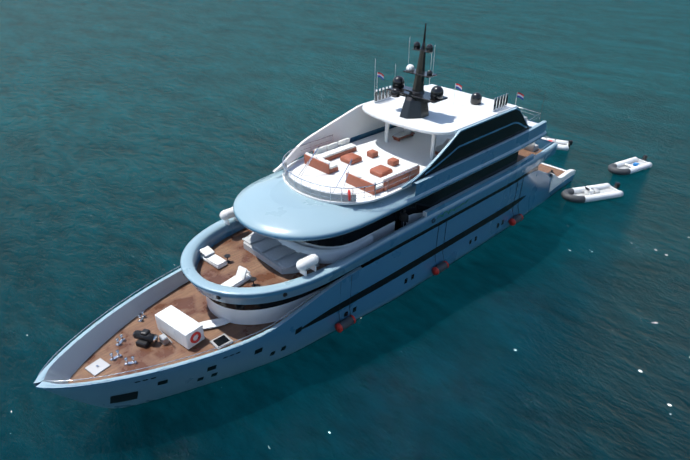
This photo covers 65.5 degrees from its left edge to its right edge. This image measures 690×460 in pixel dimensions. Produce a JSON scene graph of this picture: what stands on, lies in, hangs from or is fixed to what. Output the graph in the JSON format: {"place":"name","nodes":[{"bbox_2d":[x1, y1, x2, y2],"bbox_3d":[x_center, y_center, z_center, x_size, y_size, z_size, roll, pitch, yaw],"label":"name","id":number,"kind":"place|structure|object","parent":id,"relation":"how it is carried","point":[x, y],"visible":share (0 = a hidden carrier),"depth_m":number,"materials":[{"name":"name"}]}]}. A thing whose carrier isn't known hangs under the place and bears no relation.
{"place":"outdoors","nodes":[
{"label":"outdoors","id":0,"kind":"place"},
{"bbox_2d":[0,0,689,459],"bbox_3d":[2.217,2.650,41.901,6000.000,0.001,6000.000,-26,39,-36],"label":"water","id":1,"kind":"structure","parent":0,"point":[144,142],"depth_m":47.03,"materials":[{"name":"teal liquid"}]},
{"bbox_2d":[33,23,574,408],"bbox_3d":[4.849,-5.708,39.916,54.674,18.200,11.121,-26,39,-36],"label":"yacht","id":2,"kind":"object","parent":1,"relation":"on","point":[398,188],"visible":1,"depth_m":33.74,"materials":[{"name":"blue metal"}]},
{"bbox_2d":[541,137,572,150],"bbox_3d":[23.503,-10.306,62.968,5.875,1.308,2.200,11,33,18],"label":"tender","id":3,"kind":"object","parent":1,"relation":"in","point":[563,145],"visible":0.42,"depth_m":62.22,"materials":[{"name":"rubber"}]},
{"bbox_2d":[561,182,623,202],"bbox_3d":[23.668,-3.579,51.639,6.485,1.308,2.406,-10,32,-16],"label":"inflatable dinghy","id":4,"kind":"object","parent":1,"relation":"on","point":[592,193],"visible":1,"depth_m":51.29,"materials":[{"name":"rubber"}]},
{"bbox_2d":[608,155,651,174],"bbox_3d":[30.195,-6.808,57.114,5.885,1.270,2.306,-18,35,-27],"label":"tender","id":5,"kind":"object","parent":1,"relation":"on","point":[630,166],"visible":1,"depth_m":56.96,"materials":[{"name":"rubber"}]}
]}

